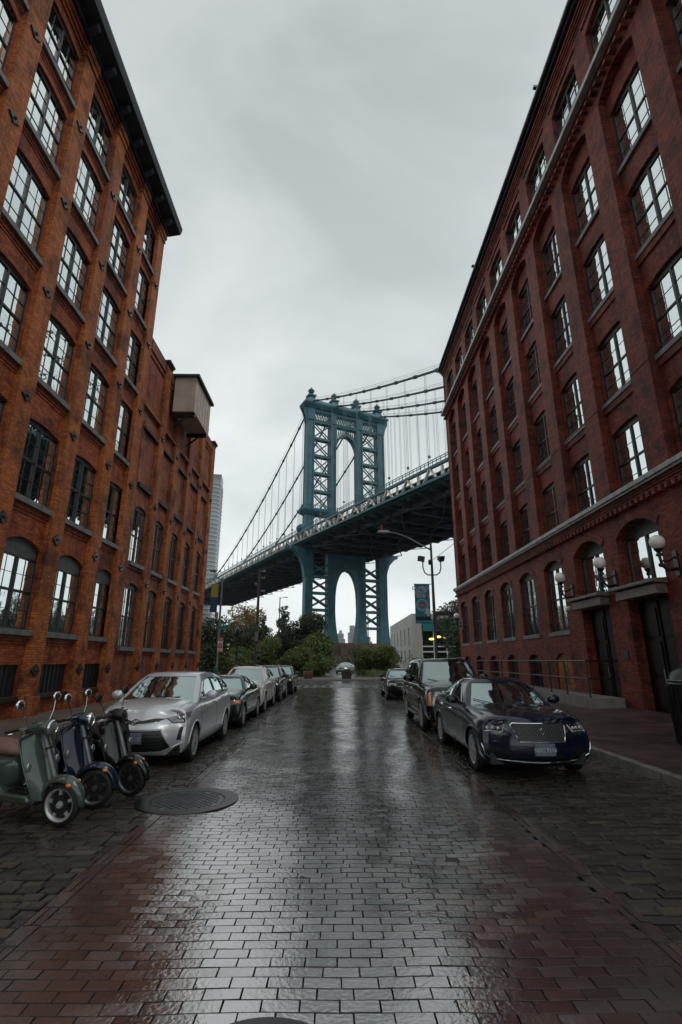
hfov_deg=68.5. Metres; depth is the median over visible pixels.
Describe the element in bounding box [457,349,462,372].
window
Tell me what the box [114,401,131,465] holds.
window
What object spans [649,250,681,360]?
window
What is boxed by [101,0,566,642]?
sky
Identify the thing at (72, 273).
window
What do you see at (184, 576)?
window
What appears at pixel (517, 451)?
window
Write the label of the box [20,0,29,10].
window
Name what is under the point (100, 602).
window
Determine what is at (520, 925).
brick road
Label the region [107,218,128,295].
window
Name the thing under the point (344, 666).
parked car
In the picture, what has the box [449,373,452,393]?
window
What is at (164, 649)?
window
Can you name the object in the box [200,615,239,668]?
park tree
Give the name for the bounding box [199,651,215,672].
shrub
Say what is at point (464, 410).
window
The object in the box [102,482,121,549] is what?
window
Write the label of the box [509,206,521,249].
window
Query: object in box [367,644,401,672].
shrub
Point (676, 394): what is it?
window
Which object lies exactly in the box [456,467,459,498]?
window
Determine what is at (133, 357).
window
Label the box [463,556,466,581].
window
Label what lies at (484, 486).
window
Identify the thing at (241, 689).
parked car
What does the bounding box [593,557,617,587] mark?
globe wall lamp
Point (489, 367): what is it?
window
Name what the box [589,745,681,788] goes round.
kerb
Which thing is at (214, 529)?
glass apartment tower
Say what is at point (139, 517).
window
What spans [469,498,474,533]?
window
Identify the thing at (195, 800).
manhole cover
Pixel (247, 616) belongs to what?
autumn tree
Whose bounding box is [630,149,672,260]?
window
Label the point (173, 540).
window
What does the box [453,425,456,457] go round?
window
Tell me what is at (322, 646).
park tree
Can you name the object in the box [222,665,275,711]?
parked car
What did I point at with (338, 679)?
kerb
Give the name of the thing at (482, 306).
window
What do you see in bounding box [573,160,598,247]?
window
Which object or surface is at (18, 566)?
window
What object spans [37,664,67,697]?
basement window
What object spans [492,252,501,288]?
window
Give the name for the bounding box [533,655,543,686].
window
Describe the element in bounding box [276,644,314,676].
shrub
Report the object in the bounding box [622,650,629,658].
wall plaque
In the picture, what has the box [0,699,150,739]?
pavement
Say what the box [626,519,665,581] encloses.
window
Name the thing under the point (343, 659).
undergrowth
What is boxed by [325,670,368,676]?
park path
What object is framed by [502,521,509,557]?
window
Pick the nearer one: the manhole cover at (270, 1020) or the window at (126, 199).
the manhole cover at (270, 1020)
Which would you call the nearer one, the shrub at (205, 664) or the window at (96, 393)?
the window at (96, 393)
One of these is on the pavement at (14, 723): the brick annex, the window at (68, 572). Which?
the brick annex
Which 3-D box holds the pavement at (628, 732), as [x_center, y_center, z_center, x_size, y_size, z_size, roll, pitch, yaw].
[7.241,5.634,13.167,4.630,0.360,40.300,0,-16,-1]
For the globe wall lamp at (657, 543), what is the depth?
14.02 m
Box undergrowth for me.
[212,652,380,671]
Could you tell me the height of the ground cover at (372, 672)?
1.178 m
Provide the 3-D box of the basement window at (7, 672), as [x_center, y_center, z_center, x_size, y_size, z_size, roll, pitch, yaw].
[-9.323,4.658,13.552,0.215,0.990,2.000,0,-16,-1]
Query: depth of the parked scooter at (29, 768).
5.63 m
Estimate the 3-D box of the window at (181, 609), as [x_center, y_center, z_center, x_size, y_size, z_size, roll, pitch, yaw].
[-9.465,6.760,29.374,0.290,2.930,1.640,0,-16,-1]
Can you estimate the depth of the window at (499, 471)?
30.63 m
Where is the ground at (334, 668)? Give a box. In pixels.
[211,666,383,676]
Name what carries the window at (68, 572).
in the brick warehouse at (89, 222)
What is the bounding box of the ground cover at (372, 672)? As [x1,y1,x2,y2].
[209,669,386,676]
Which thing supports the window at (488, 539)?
in the brick warehouse at (568, 321)
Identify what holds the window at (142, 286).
in the brick warehouse at (89, 222)
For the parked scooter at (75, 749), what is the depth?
6.33 m
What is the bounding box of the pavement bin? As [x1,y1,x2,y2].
[665,667,681,748]
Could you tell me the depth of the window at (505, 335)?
29.59 m
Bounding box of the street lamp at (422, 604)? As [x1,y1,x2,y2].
[377,525,451,657]
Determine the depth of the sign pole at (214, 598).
30.07 m
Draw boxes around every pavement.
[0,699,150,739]
[298,677,379,678]
[549,702,681,775]
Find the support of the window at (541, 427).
in the brick warehouse at (568, 321)
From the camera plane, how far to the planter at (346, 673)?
45.28 m
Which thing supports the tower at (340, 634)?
on the ground at (334, 668)
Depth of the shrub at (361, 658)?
58.63 m
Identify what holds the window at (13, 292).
in the brick warehouse at (89, 222)
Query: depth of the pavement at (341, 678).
46.15 m
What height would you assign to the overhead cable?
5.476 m
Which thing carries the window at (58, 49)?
in the brick warehouse at (89, 222)
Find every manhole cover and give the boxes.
[134,787,238,815]
[230,1017,307,1023]
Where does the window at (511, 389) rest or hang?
in the brick warehouse at (568, 321)
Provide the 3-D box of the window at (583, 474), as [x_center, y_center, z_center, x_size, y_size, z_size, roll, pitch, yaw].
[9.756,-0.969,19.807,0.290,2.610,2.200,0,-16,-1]
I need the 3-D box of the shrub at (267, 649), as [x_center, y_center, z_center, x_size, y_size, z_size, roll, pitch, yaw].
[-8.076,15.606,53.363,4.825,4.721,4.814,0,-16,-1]
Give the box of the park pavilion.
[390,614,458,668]
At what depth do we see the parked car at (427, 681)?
14.16 m
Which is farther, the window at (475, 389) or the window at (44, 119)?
the window at (475, 389)
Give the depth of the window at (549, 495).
23.37 m
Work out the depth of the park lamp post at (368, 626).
68.41 m
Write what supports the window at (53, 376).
in the brick warehouse at (89, 222)
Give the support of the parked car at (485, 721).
on the cobbled parking lane
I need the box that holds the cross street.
[297,681,379,687]
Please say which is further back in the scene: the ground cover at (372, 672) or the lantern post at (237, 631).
the ground cover at (372, 672)
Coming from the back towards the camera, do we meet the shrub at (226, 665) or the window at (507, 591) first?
the shrub at (226, 665)
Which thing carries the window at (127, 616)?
in the brick annex
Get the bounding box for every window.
[0,0,15,87]
[0,254,27,365]
[0,397,4,422]
[0,536,37,635]
[0,665,19,702]
[1,150,47,265]
[15,420,56,515]
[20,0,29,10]
[24,66,64,179]
[37,316,73,410]
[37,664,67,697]
[42,4,76,108]
[47,555,80,639]
[56,229,87,322]
[65,456,94,536]
[72,154,100,245]
[81,365,107,444]
[81,663,99,691]
[85,97,110,181]
[88,569,110,641]
[95,287,118,365]
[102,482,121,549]
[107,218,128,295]
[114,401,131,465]
[116,584,136,650]
[117,167,135,236]
[124,332,140,394]
[127,506,144,570]
[134,269,148,329]
[142,220,154,274]
[142,591,154,651]
[150,521,161,578]
[160,597,170,652]
[167,533,176,585]
[175,602,183,652]
[181,544,188,591]
[188,607,195,653]
[193,552,199,596]
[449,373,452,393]
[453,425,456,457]
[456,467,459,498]
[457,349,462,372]
[459,511,463,543]
[462,602,469,645]
[463,406,467,441]
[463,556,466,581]
[466,449,470,485]
[467,324,473,348]
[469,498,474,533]
[473,382,479,422]
[474,547,477,574]
[474,597,482,644]
[477,430,483,470]
[478,292,486,320]
[480,658,483,673]
[482,483,487,522]
[486,355,493,400]
[487,535,492,566]
[487,591,497,642]
[491,406,498,452]
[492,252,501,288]
[494,657,499,676]
[496,464,504,509]
[502,323,511,374]
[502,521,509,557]
[503,583,516,641]
[507,378,517,430]
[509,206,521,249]
[511,656,518,678]
[514,441,524,492]
[520,281,533,341]
[520,505,531,545]
[523,573,540,638]
[527,343,541,403]
[529,147,545,199]
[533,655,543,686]
[536,411,550,471]
[543,228,561,300]
[544,483,558,531]
[547,561,571,636]
[553,297,571,368]
[555,71,578,137]
[563,374,584,445]
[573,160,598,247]
[574,455,595,511]
[582,543,608,593]
[585,235,613,322]
[590,0,616,53]
[599,323,630,409]
[613,65,651,175]
[614,416,647,486]
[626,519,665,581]
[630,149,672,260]
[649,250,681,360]
[669,0,681,73]
[671,380,681,443]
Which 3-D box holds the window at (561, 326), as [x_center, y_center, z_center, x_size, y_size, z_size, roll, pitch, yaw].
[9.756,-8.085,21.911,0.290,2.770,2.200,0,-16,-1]
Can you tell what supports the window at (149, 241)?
in the brick warehouse at (89, 222)
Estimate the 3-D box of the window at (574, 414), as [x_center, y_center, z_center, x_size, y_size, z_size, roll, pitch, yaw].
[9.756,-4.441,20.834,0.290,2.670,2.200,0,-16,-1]
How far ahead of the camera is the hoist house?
27.99 m
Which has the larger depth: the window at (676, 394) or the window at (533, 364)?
the window at (533, 364)
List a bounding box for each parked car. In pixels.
[97,671,229,760]
[218,675,260,726]
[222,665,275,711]
[256,665,288,700]
[277,665,298,693]
[335,663,354,672]
[379,668,406,698]
[403,657,489,729]
[434,677,590,769]
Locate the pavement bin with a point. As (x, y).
(674, 687)
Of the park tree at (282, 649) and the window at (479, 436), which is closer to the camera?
the window at (479, 436)
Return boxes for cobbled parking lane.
[0,688,681,948]
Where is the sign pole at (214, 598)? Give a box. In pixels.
[210,569,228,674]
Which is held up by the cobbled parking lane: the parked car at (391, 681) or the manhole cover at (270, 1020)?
the parked car at (391, 681)
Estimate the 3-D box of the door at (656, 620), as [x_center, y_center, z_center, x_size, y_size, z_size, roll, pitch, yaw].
[9.717,4.329,14.924,0.173,3.460,2.020,0,-16,-1]
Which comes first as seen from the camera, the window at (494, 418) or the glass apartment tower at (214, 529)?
the window at (494, 418)
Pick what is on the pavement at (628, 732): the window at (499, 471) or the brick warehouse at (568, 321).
the brick warehouse at (568, 321)
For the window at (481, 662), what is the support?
in the brick warehouse at (568, 321)
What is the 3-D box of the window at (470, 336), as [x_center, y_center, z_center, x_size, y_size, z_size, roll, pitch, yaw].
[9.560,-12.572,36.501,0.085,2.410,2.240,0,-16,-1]
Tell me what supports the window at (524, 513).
in the brick warehouse at (568, 321)
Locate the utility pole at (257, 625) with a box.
[254,569,265,665]
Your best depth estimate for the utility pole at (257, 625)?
49.39 m
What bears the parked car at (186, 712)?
on the cobbled parking lane
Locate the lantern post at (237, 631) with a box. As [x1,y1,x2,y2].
[235,625,240,665]
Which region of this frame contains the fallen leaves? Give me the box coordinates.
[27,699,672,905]
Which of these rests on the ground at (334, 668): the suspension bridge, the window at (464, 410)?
the suspension bridge
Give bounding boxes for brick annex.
[109,339,217,699]
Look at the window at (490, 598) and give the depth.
31.18 m
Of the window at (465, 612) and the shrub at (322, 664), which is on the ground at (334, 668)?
the shrub at (322, 664)
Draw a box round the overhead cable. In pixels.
[433,323,681,559]
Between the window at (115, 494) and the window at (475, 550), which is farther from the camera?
the window at (475, 550)
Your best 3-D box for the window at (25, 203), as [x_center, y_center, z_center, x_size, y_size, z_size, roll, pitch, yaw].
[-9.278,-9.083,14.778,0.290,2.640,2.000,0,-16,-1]
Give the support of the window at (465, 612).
in the brick warehouse at (568, 321)
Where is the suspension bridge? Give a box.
[204,364,452,665]
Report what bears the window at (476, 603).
in the brick warehouse at (568, 321)
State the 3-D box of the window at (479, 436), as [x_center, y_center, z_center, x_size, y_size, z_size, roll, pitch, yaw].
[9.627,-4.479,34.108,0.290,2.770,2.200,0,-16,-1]
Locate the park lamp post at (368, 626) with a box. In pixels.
[367,611,374,645]
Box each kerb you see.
[298,679,379,680]
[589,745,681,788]
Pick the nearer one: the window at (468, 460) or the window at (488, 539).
the window at (488, 539)
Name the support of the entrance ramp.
on the pavement at (628, 732)
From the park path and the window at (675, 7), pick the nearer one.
the window at (675, 7)
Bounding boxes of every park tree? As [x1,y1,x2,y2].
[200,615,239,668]
[230,623,275,659]
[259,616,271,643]
[271,605,296,659]
[276,611,330,663]
[302,632,334,672]
[431,599,460,658]
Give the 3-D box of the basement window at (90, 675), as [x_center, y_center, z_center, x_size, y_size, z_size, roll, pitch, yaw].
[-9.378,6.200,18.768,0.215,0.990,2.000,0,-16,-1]
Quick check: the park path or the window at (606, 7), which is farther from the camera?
the park path
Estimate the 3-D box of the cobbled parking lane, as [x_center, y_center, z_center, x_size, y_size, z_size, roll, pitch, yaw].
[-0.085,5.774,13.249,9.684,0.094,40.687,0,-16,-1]
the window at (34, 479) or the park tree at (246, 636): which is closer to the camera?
the window at (34, 479)
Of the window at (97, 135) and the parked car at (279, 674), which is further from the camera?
the parked car at (279, 674)
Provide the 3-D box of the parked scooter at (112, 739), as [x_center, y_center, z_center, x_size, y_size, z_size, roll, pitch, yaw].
[-3.409,3.262,7.210,1.826,1.355,0.709,-13,-13,38]
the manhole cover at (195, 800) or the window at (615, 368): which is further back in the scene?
the window at (615, 368)
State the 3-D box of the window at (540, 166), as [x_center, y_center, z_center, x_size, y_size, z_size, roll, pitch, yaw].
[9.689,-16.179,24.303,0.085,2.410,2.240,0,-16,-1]
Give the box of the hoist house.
[172,374,213,446]
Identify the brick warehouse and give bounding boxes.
[0,0,182,719]
[437,0,681,713]
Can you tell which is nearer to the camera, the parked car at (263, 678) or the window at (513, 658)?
the parked car at (263, 678)
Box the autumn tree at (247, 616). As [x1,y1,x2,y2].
[222,604,267,653]
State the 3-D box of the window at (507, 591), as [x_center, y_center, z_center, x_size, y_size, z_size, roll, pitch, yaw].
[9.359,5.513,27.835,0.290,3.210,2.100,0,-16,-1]
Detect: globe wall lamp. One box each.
[454,613,463,628]
[555,573,574,598]
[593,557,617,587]
[649,535,681,575]
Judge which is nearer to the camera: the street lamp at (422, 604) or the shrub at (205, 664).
the street lamp at (422, 604)
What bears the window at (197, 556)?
in the brick annex
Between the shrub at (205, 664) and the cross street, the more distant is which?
the shrub at (205, 664)
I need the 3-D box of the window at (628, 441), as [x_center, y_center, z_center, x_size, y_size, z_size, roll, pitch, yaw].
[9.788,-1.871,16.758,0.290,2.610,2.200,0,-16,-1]
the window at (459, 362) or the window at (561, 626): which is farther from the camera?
the window at (459, 362)
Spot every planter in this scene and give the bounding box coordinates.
[303,669,312,678]
[341,669,351,678]
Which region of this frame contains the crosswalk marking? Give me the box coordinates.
[297,685,377,686]
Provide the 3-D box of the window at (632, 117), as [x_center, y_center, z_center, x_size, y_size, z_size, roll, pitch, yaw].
[9.820,-13.436,16.861,0.290,2.870,2.200,0,-16,-1]
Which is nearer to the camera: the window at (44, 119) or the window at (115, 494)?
the window at (44, 119)
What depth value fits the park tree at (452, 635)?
52.15 m
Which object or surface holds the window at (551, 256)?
in the brick warehouse at (568, 321)
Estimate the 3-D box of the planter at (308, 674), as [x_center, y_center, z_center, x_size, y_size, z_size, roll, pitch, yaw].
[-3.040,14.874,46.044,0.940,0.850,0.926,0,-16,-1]
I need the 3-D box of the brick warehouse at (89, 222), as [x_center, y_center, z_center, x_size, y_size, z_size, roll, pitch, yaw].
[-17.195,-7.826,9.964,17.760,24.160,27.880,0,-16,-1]
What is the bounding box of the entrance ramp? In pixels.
[477,660,625,708]
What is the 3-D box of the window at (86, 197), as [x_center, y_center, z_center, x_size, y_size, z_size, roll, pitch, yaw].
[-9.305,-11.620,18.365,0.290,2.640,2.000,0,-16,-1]
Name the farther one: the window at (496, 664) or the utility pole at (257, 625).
the utility pole at (257, 625)
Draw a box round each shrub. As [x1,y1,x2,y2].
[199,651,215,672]
[210,644,257,674]
[243,636,283,665]
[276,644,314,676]
[302,653,332,676]
[350,644,377,674]
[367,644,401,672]
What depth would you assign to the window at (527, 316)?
26.43 m
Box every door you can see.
[591,608,622,697]
[638,597,679,713]
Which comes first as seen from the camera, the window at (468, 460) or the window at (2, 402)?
the window at (2, 402)
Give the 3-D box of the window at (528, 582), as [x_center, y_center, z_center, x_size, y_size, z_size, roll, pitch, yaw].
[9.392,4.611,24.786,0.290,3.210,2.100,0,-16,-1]
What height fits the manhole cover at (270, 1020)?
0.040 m
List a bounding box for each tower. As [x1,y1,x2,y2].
[201,474,222,639]
[337,630,344,642]
[348,625,354,642]
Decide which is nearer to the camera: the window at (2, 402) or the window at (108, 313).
the window at (2, 402)
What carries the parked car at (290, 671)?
on the cobbled parking lane
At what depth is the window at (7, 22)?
13.90 m
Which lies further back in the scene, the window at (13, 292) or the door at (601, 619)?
the door at (601, 619)
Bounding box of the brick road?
[0,688,681,1023]
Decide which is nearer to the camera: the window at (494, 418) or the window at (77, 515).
the window at (77, 515)
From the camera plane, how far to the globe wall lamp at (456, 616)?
37.56 m
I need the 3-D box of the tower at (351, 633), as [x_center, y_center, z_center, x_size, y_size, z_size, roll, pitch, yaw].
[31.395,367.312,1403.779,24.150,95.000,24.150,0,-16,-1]
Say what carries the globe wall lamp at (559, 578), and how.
attached to the brick warehouse at (568, 321)
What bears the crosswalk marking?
on the cross street
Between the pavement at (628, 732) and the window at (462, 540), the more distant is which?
the window at (462, 540)
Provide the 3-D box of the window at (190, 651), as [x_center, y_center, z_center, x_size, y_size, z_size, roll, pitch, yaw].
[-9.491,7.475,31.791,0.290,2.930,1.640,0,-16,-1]
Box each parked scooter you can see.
[0,692,84,826]
[18,689,118,808]
[90,686,149,796]
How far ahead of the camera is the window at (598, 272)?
19.12 m
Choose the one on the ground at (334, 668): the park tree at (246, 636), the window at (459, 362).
the park tree at (246, 636)
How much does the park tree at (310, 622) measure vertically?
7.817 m
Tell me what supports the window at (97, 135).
in the brick warehouse at (89, 222)
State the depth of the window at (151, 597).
24.77 m
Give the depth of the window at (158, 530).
25.82 m
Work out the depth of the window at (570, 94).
21.51 m
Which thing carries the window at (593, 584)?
in the brick warehouse at (568, 321)

